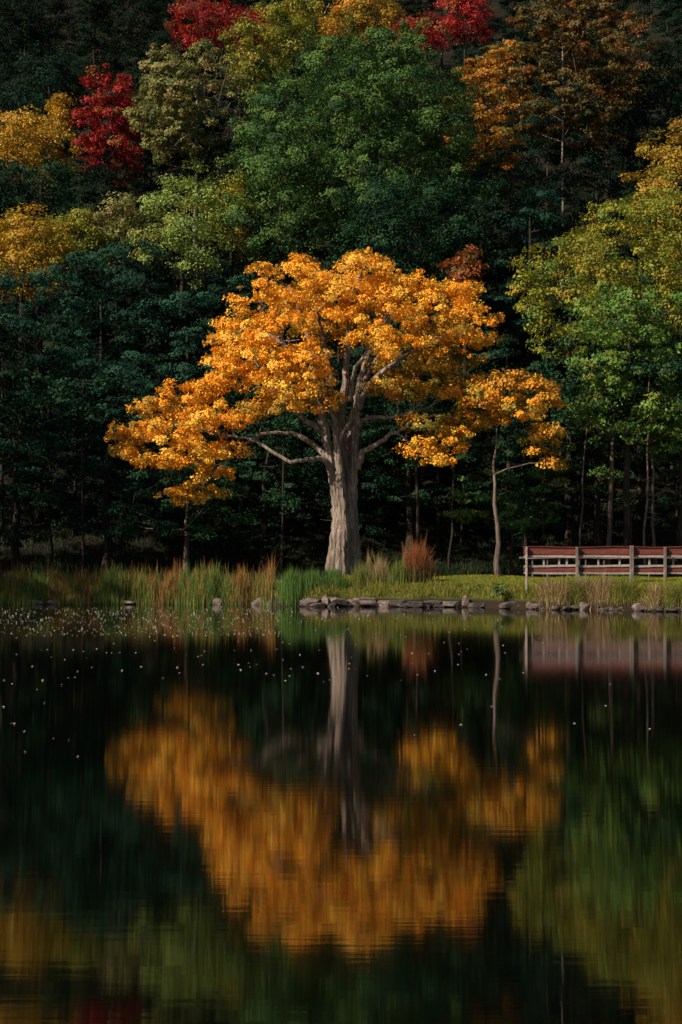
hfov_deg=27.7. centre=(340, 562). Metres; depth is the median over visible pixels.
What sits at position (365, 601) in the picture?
stone
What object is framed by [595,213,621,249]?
forest tree
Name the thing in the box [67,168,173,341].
forest tree
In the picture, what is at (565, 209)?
forest tree
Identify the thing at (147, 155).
forest tree
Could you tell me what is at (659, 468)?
forest tree
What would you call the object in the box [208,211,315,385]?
forest tree
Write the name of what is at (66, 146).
forest tree
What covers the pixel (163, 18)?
forest tree
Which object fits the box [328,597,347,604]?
stone
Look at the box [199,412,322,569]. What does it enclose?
maple
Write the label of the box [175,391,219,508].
forest tree
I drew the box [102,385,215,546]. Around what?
forest tree
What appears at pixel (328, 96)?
oak tree
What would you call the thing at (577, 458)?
forest tree
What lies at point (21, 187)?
forest tree
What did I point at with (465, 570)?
ground cover
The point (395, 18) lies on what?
forest tree
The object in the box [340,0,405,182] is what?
maple
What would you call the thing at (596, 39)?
forest tree
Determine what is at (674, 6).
forest tree
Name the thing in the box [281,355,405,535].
forest tree
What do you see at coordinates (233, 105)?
forest tree
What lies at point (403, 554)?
ornamental grass
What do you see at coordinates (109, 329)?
forest tree
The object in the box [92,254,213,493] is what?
forest tree
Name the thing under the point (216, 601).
stone
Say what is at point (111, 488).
forest tree
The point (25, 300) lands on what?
forest tree
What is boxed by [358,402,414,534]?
forest tree
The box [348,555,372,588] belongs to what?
reed clump
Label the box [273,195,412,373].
forest tree
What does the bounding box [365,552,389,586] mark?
reed clump
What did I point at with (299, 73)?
forest tree
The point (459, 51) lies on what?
forest tree
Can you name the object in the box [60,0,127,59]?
forest tree
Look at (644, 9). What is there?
forest tree
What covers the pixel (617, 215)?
forest tree
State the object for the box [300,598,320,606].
stone
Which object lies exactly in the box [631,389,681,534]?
forest tree
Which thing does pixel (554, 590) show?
grass tuft
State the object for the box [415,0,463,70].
forest tree
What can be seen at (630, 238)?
forest tree
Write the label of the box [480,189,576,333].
forest tree
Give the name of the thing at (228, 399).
forest tree
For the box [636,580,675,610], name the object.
grass tuft
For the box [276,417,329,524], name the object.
forest tree
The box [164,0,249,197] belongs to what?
maple
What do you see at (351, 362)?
forest tree
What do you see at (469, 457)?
maple
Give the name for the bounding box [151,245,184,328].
forest tree
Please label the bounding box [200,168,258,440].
birch
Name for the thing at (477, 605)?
stone
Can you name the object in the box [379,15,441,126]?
forest tree
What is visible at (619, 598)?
grass tuft
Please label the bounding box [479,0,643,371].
beech
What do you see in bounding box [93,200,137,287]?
forest tree
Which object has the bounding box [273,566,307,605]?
reed clump
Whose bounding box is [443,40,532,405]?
maple
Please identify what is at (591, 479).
forest tree
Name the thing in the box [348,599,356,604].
stone
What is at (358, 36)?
forest tree
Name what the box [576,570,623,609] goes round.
grass tuft
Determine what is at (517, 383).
amber tree
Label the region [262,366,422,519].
maple
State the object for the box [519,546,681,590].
railing
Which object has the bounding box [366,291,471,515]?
forest tree
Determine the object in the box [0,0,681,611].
ground
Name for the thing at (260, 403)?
forest tree
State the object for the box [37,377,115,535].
forest tree
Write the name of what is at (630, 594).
grass tuft
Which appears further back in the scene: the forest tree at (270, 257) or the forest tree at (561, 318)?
the forest tree at (270, 257)
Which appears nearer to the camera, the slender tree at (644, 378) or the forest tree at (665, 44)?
the slender tree at (644, 378)
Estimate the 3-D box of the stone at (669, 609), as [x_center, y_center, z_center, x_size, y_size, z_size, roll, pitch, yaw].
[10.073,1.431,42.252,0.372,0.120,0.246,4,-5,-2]
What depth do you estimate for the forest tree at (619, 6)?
155.26 m
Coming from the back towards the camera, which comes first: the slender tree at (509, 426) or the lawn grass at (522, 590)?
the slender tree at (509, 426)
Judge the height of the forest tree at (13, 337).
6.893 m
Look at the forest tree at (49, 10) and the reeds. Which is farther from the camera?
the forest tree at (49, 10)
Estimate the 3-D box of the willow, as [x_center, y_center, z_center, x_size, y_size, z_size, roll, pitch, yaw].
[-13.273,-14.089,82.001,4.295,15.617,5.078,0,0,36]
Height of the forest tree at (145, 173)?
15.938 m
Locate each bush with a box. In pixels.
[467,584,483,590]
[491,583,509,606]
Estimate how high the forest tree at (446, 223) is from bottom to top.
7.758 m
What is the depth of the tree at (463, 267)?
73.58 m
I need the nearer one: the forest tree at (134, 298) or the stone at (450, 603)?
the stone at (450, 603)
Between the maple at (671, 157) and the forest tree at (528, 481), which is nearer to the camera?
the forest tree at (528, 481)
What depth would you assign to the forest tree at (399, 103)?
122.04 m
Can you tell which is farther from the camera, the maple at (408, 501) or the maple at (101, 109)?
the maple at (101, 109)
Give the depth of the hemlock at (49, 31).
133.29 m
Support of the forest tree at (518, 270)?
on the ground at (616, 534)
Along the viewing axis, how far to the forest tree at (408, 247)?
107.10 m
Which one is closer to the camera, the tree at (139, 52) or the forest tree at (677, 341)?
the forest tree at (677, 341)
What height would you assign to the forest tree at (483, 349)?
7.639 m
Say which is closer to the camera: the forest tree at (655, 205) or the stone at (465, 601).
the stone at (465, 601)
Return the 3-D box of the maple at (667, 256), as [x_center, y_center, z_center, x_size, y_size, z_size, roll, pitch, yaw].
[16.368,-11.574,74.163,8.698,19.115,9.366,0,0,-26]
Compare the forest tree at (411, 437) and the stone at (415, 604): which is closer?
the stone at (415, 604)
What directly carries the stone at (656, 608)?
on the ground at (616, 534)
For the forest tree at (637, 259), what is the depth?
100.99 m
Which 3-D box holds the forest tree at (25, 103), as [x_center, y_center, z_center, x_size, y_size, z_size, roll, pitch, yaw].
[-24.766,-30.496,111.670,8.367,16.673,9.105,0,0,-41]
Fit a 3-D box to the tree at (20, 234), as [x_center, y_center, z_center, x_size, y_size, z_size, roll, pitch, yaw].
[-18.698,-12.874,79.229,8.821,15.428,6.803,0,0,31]
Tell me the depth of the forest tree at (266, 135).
112.70 m
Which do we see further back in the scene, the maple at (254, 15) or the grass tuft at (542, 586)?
the maple at (254, 15)
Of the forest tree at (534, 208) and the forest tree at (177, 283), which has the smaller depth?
the forest tree at (177, 283)
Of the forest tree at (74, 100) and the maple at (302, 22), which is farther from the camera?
the forest tree at (74, 100)
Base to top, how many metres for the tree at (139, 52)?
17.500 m
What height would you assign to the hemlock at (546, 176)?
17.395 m
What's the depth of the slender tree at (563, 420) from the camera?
61.94 m
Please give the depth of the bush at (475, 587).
47.09 m
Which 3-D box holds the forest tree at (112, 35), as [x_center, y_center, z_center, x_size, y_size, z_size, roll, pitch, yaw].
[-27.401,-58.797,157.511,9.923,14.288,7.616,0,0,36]
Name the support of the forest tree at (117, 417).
on the ground at (616, 534)
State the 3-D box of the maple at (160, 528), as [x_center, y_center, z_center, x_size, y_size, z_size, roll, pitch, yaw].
[-7.168,-1.929,63.150,6.908,6.022,8.144,0,0,0]
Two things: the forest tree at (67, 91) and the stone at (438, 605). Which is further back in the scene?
the forest tree at (67, 91)
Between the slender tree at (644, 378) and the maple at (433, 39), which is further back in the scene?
the maple at (433, 39)
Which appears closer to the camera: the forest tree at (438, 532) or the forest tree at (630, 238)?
the forest tree at (438, 532)
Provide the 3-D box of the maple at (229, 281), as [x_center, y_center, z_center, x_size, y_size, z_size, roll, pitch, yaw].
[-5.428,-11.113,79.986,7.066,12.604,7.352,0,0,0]
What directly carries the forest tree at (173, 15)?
on the ground at (616, 534)
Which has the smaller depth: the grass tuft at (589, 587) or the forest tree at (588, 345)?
the grass tuft at (589, 587)
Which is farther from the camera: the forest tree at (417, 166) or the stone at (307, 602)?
the forest tree at (417, 166)
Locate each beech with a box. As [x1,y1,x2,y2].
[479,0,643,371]
[591,14,670,255]
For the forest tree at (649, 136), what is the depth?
111.91 m
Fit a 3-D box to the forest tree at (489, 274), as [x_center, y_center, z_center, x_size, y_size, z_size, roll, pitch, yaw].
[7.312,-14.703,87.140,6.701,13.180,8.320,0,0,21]
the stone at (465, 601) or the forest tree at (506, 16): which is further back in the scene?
the forest tree at (506, 16)
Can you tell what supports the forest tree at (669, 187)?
on the ground at (616, 534)
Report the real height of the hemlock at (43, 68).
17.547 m
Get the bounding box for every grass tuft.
[529,576,558,609]
[536,575,579,609]
[559,569,591,608]
[572,577,600,607]
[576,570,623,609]
[598,573,640,610]
[614,576,655,605]
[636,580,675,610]
[651,581,681,611]
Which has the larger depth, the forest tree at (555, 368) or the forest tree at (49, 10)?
the forest tree at (49, 10)
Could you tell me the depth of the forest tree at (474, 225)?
97.17 m
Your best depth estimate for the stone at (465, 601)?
46.43 m
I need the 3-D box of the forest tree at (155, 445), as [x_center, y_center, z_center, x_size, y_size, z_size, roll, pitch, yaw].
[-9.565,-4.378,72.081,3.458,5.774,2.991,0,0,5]
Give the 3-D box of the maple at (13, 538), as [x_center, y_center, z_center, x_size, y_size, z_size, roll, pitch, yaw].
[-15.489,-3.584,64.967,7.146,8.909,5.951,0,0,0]
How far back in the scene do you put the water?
8.20 m
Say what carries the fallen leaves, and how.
on the ground at (616, 534)
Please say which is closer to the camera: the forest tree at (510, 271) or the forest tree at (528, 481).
the forest tree at (528, 481)
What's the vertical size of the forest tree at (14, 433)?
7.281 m
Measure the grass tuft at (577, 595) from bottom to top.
1.426 m
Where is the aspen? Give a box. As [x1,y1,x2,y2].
[122,38,258,337]
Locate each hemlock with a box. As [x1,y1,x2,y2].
[0,0,86,183]
[0,42,103,179]
[64,0,127,168]
[92,0,189,179]
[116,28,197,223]
[481,186,566,462]
[487,116,597,336]
[543,155,658,348]
[580,50,681,336]
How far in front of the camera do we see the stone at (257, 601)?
48.99 m
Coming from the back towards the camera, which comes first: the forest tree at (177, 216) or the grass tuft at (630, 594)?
the forest tree at (177, 216)
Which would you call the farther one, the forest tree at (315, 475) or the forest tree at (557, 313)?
the forest tree at (557, 313)
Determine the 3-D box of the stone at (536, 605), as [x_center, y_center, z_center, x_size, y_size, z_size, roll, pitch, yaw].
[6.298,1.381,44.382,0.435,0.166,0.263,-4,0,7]
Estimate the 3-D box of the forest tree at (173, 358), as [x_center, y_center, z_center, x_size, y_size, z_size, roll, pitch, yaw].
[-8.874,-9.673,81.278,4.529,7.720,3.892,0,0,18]
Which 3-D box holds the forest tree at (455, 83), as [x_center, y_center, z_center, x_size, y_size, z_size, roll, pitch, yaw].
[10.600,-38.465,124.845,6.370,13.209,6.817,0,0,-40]
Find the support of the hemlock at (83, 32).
on the ground at (616, 534)
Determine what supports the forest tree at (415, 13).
on the ground at (616, 534)
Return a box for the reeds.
[0,553,279,605]
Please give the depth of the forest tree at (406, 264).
99.33 m
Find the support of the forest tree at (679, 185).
on the ground at (616, 534)
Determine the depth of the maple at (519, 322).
75.24 m
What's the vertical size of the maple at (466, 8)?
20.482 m
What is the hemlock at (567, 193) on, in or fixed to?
on the ground at (616, 534)
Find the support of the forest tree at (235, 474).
on the ground at (616, 534)
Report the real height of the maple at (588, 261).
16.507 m
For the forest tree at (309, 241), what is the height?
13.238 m
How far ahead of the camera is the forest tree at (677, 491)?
73.73 m
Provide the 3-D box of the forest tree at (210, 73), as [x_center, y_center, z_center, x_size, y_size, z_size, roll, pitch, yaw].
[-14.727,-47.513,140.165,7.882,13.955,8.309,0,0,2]
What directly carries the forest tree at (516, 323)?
on the ground at (616, 534)
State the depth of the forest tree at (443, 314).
94.57 m
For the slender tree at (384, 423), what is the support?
on the ground at (616, 534)
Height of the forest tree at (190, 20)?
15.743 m
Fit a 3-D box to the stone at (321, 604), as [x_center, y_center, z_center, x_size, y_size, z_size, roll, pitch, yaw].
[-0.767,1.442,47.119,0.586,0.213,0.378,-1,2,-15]
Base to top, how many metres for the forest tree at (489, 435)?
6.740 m
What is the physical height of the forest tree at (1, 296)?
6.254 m
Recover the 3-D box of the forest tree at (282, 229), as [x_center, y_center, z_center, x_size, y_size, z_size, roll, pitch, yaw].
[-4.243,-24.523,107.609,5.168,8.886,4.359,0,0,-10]
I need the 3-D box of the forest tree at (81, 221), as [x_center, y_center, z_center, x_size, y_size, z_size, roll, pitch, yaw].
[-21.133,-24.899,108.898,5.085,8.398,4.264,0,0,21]
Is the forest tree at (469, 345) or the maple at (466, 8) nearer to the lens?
the forest tree at (469, 345)
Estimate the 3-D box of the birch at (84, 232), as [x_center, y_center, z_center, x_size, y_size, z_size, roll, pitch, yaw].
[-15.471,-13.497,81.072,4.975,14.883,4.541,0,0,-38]
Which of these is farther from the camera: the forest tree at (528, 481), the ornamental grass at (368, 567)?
the forest tree at (528, 481)
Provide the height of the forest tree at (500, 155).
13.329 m
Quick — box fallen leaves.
[345,574,681,592]
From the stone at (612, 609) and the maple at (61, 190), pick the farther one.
the maple at (61, 190)
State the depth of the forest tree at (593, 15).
171.60 m
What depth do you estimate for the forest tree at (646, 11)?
175.70 m
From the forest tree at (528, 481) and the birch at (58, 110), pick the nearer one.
the forest tree at (528, 481)
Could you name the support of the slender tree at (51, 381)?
on the ground at (616, 534)
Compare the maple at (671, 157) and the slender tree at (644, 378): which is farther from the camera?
the maple at (671, 157)
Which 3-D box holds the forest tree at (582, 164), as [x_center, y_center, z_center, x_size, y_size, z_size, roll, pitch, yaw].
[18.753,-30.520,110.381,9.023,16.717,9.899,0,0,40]
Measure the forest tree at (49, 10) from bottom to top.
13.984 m
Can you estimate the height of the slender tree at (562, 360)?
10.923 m
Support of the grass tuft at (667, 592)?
on the ground at (616, 534)
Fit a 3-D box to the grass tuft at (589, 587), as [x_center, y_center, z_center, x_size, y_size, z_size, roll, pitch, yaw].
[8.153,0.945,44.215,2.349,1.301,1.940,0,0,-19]
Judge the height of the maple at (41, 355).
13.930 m
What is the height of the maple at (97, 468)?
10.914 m
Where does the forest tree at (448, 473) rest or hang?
on the ground at (616, 534)
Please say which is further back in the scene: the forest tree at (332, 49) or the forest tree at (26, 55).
the forest tree at (26, 55)
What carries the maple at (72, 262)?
on the ground at (616, 534)
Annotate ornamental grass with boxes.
[366,547,371,576]
[399,532,439,582]
[402,546,406,571]
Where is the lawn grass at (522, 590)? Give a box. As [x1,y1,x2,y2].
[269,574,681,601]
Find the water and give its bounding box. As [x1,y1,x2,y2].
[0,604,681,1023]
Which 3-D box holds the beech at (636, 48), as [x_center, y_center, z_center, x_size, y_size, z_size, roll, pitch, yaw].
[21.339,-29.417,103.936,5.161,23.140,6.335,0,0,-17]
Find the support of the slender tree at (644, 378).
on the ground at (616, 534)
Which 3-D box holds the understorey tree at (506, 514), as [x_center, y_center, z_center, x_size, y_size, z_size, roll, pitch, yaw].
[7.136,-1.652,60.056,6.046,5.392,3.817,0,0,0]
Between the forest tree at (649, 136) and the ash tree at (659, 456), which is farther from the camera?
the forest tree at (649, 136)
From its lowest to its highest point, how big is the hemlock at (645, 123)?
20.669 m
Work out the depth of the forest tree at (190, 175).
114.49 m
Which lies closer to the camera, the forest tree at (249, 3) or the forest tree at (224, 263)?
the forest tree at (224, 263)
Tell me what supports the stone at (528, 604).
on the ground at (616, 534)
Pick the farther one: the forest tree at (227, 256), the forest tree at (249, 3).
the forest tree at (249, 3)
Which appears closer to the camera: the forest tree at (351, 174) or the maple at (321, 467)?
the maple at (321, 467)
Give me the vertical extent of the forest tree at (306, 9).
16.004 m
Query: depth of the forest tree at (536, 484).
74.27 m
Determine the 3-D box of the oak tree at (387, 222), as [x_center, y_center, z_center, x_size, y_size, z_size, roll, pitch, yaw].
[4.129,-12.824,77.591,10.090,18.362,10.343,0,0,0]
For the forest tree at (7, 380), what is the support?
on the ground at (616, 534)
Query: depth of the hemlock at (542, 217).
82.03 m
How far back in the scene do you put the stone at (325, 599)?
47.07 m
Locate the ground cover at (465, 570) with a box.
[0,482,681,583]
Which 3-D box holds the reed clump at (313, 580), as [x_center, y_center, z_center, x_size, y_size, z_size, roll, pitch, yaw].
[-1.010,0.786,48.155,1.382,1.633,1.393,0,0,-19]
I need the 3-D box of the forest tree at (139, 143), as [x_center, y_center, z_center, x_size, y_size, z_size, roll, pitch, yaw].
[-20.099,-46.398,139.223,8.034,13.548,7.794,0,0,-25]
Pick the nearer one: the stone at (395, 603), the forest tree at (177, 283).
the stone at (395, 603)
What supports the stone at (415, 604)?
on the ground at (616, 534)
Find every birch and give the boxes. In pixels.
[0,104,85,302]
[35,208,118,454]
[39,91,81,327]
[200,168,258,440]
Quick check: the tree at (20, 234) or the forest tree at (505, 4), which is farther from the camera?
the forest tree at (505, 4)
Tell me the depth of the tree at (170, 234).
79.68 m
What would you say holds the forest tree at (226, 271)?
on the ground at (616, 534)
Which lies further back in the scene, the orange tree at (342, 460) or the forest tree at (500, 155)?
the forest tree at (500, 155)
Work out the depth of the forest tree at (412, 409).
79.44 m
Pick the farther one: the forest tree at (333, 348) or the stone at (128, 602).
the forest tree at (333, 348)
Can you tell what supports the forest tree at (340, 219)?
on the ground at (616, 534)
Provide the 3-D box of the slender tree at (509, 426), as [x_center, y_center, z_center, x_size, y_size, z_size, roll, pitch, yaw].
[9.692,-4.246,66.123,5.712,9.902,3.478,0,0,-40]
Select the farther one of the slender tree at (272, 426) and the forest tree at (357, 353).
the forest tree at (357, 353)
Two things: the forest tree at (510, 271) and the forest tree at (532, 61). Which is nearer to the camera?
the forest tree at (510, 271)
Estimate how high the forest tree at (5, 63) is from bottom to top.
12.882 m
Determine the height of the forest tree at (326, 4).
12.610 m
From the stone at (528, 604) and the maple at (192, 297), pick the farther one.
the maple at (192, 297)
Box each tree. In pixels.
[0,38,32,160]
[0,54,15,162]
[0,74,84,268]
[0,140,115,335]
[0,171,101,367]
[0,265,36,317]
[0,270,56,348]
[0,308,86,536]
[0,321,50,401]
[0,352,21,460]
[0,368,98,568]
[0,422,20,503]
[1,25,54,94]
[3,341,53,458]
[11,0,68,59]
[11,415,72,517]
[13,67,106,220]
[26,372,135,570]
[28,53,90,146]
[34,157,171,359]
[34,266,148,464]
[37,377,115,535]
[55,380,122,513]
[56,308,107,387]
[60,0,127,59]
[61,0,134,95]
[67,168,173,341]
[68,196,92,274]
[79,101,171,264]
[80,275,123,345]
[84,257,126,329]
[89,441,152,541]
[90,329,135,454]
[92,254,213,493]
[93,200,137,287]
[100,31,171,164]
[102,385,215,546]
[103,247,504,574]
[109,40,191,212]
[112,283,174,379]
[122,0,195,90]
[125,319,166,401]
[129,231,233,391]
[132,426,187,522]
[139,100,238,245]
[145,0,198,41]
[149,106,252,313]
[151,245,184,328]
[159,186,198,294]
[161,333,218,433]
[169,278,226,364]
[171,28,231,139]
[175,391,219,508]
[181,352,298,544]
[186,0,256,104]
[194,72,264,187]
[194,414,261,545]
[195,307,238,408]
[202,258,237,318]
[202,293,306,491]
[208,0,266,71]
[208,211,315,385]
[212,117,353,466]
[212,197,258,293]
[222,378,334,571]
[226,14,502,444]
[228,100,314,254]
[231,335,293,465]
[235,432,296,534]
[242,24,341,171]
[243,32,302,134]
[249,247,294,327]
[257,0,325,96]
[257,190,338,338]
[258,0,305,73]
[258,195,312,286]
[271,325,312,397]
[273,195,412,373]
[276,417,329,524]
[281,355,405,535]
[286,248,394,448]
[290,23,363,126]
[297,68,404,249]
[299,0,353,62]
[302,433,359,510]
[316,341,372,407]
[324,174,503,493]
[325,196,352,252]
[325,338,372,414]
[328,0,387,73]
[335,57,414,176]
[336,178,421,327]
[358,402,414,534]
[361,372,466,551]
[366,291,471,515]
[367,307,420,364]
[368,0,412,62]
[373,0,445,104]
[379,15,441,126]
[382,344,445,458]
[382,351,491,541]
[383,214,423,267]
[387,119,462,252]
[388,301,447,408]
[389,428,449,523]
[405,131,514,325]
[406,219,509,415]
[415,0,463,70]
[422,57,489,184]
[422,385,502,568]
[422,428,499,547]
[425,155,521,439]
[426,202,470,246]
[427,300,475,373]
[436,244,489,525]
[437,465,571,575]
[439,0,492,29]
[439,368,568,575]
[442,26,493,134]
[449,9,507,98]
[451,314,503,373]
[457,220,599,385]
[458,292,566,490]
[465,112,525,263]
[468,347,511,455]
[472,419,518,538]
[476,386,581,564]
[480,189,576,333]
[480,200,528,278]
[487,0,547,65]
[490,16,555,147]
[492,51,577,188]
[495,420,547,514]
[497,290,548,364]
[498,369,592,564]
[501,0,528,20]
[502,242,645,495]
[503,239,542,331]
[503,332,557,416]
[507,72,632,242]
[511,0,577,100]
[533,323,589,427]
[534,364,624,564]
[540,343,681,567]
[543,298,576,367]
[543,388,652,534]
[545,426,616,546]
[548,204,579,274]
[548,232,664,409]
[553,341,610,414]
[554,275,681,572]
[561,0,611,57]
[564,19,631,154]
[567,39,658,198]
[569,184,674,357]
[572,424,642,531]
[573,0,647,104]
[587,355,681,567]
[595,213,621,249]
[608,409,671,512]
[612,112,681,264]
[615,231,653,300]
[615,341,681,575]
[616,0,681,59]
[619,55,681,181]
[627,0,669,25]
[628,0,681,112]
[629,345,681,567]
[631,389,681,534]
[634,309,681,481]
[638,34,681,146]
[638,176,675,285]
[648,143,681,293]
[650,409,679,520]
[653,179,681,371]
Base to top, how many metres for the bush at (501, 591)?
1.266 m
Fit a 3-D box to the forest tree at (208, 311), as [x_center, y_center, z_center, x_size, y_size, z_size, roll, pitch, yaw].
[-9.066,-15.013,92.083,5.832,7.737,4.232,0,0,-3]
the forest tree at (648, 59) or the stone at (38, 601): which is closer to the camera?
the stone at (38, 601)
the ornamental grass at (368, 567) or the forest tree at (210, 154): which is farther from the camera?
the forest tree at (210, 154)
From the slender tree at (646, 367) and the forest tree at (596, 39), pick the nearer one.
the slender tree at (646, 367)
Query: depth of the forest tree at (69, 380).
86.03 m
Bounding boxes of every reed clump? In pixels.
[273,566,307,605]
[298,568,328,602]
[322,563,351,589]
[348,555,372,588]
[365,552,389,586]
[384,555,414,586]
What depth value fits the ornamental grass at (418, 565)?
48.54 m
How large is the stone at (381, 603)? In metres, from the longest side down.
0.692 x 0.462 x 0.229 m
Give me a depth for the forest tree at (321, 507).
72.70 m
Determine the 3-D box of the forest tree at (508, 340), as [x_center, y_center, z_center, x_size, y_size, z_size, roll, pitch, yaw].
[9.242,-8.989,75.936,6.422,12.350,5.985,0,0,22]
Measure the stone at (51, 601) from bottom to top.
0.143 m
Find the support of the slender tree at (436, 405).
on the ground at (616, 534)
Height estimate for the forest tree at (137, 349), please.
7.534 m
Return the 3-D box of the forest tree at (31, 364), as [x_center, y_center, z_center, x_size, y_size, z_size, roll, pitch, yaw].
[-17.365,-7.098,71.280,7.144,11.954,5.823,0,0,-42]
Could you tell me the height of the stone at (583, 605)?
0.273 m
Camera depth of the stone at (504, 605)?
44.99 m
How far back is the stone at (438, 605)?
46.52 m
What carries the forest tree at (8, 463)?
on the ground at (616, 534)
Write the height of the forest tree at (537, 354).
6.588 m
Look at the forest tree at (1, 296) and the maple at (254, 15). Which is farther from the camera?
the maple at (254, 15)
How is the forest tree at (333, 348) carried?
on the ground at (616, 534)
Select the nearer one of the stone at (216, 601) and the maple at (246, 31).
the stone at (216, 601)
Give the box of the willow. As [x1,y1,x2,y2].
[78,191,156,427]
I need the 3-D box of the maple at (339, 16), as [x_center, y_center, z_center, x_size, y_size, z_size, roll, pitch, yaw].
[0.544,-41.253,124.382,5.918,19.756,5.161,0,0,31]
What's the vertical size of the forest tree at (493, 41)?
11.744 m
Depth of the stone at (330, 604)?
47.07 m
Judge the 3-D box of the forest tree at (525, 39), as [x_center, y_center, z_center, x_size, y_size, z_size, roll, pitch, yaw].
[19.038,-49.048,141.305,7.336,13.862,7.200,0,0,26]
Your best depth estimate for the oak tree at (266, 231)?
80.27 m
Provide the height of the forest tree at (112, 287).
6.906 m
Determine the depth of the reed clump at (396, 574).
48.45 m
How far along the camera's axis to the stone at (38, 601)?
49.66 m
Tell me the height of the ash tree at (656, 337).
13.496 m
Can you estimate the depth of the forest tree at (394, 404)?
87.56 m
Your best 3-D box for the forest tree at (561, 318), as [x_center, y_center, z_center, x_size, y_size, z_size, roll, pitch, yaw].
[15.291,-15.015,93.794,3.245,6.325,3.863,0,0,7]
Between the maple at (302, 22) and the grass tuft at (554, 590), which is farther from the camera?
the maple at (302, 22)
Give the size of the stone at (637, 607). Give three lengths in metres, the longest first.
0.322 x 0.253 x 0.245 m
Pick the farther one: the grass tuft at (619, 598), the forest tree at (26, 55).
the forest tree at (26, 55)
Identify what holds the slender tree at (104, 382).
on the ground at (616, 534)
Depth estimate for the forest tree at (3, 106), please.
124.22 m
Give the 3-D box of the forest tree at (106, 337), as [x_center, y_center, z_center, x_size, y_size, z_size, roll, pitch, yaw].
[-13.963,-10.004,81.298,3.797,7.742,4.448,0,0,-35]
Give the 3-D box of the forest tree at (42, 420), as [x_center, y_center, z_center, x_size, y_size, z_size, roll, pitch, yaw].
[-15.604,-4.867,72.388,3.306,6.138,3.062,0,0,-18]
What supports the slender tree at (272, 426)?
on the ground at (616, 534)
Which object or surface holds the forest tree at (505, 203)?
on the ground at (616, 534)
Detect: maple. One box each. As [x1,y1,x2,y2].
[0,154,116,371]
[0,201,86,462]
[0,265,111,529]
[0,391,88,572]
[10,239,211,497]
[38,350,179,571]
[65,63,146,301]
[103,458,260,573]
[120,284,256,525]
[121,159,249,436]
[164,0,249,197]
[188,261,305,472]
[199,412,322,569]
[214,11,295,254]
[232,3,274,170]
[250,0,336,240]
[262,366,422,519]
[316,0,374,197]
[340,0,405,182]
[357,385,485,556]
[389,8,452,232]
[433,0,495,211]
[435,282,556,508]
[438,359,585,554]
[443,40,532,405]
[505,230,645,546]
[548,380,637,561]
[557,168,681,520]
[617,118,681,426]
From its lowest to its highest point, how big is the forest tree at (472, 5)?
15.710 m
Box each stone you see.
[30,600,42,603]
[47,600,55,603]
[120,600,134,603]
[212,598,223,604]
[251,598,261,604]
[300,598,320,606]
[310,602,325,606]
[322,595,328,604]
[327,602,336,606]
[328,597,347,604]
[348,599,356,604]
[352,597,377,604]
[376,600,388,606]
[389,599,406,606]
[406,601,424,606]
[424,600,442,606]
[433,604,445,606]
[442,601,460,606]
[462,595,469,606]
[468,602,486,607]
[499,601,515,608]
[526,601,532,608]
[531,603,540,608]
[579,602,587,609]
[608,608,619,610]
[632,603,642,610]
[653,606,662,610]
[664,608,676,610]
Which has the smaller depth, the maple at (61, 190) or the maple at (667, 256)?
the maple at (667, 256)
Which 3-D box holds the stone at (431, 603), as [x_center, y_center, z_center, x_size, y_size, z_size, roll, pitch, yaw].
[3.142,1.379,46.778,0.771,0.250,0.520,1,4,-5]
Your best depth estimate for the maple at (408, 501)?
67.72 m
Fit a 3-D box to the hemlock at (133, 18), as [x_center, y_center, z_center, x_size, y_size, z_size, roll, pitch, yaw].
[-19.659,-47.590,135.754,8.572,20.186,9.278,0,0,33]
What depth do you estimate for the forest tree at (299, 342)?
86.57 m
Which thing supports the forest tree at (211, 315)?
on the ground at (616, 534)
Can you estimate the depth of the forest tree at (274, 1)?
174.12 m
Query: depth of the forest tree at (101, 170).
88.69 m
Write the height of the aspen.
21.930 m
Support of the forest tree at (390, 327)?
on the ground at (616, 534)
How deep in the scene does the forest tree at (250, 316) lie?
77.39 m
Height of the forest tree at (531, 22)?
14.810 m
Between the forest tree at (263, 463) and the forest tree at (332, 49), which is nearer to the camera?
the forest tree at (263, 463)
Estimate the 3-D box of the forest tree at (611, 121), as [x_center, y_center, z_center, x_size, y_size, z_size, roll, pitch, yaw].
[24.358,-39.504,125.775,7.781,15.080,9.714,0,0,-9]
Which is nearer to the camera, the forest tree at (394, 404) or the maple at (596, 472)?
the maple at (596, 472)
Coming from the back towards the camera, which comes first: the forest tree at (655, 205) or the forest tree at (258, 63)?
the forest tree at (258, 63)
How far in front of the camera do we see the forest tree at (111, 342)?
78.57 m
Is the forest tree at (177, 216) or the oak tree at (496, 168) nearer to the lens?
the oak tree at (496, 168)
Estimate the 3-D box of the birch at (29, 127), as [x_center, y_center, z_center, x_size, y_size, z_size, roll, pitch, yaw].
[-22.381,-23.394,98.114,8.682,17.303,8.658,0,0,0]
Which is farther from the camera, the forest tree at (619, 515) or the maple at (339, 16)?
the maple at (339, 16)

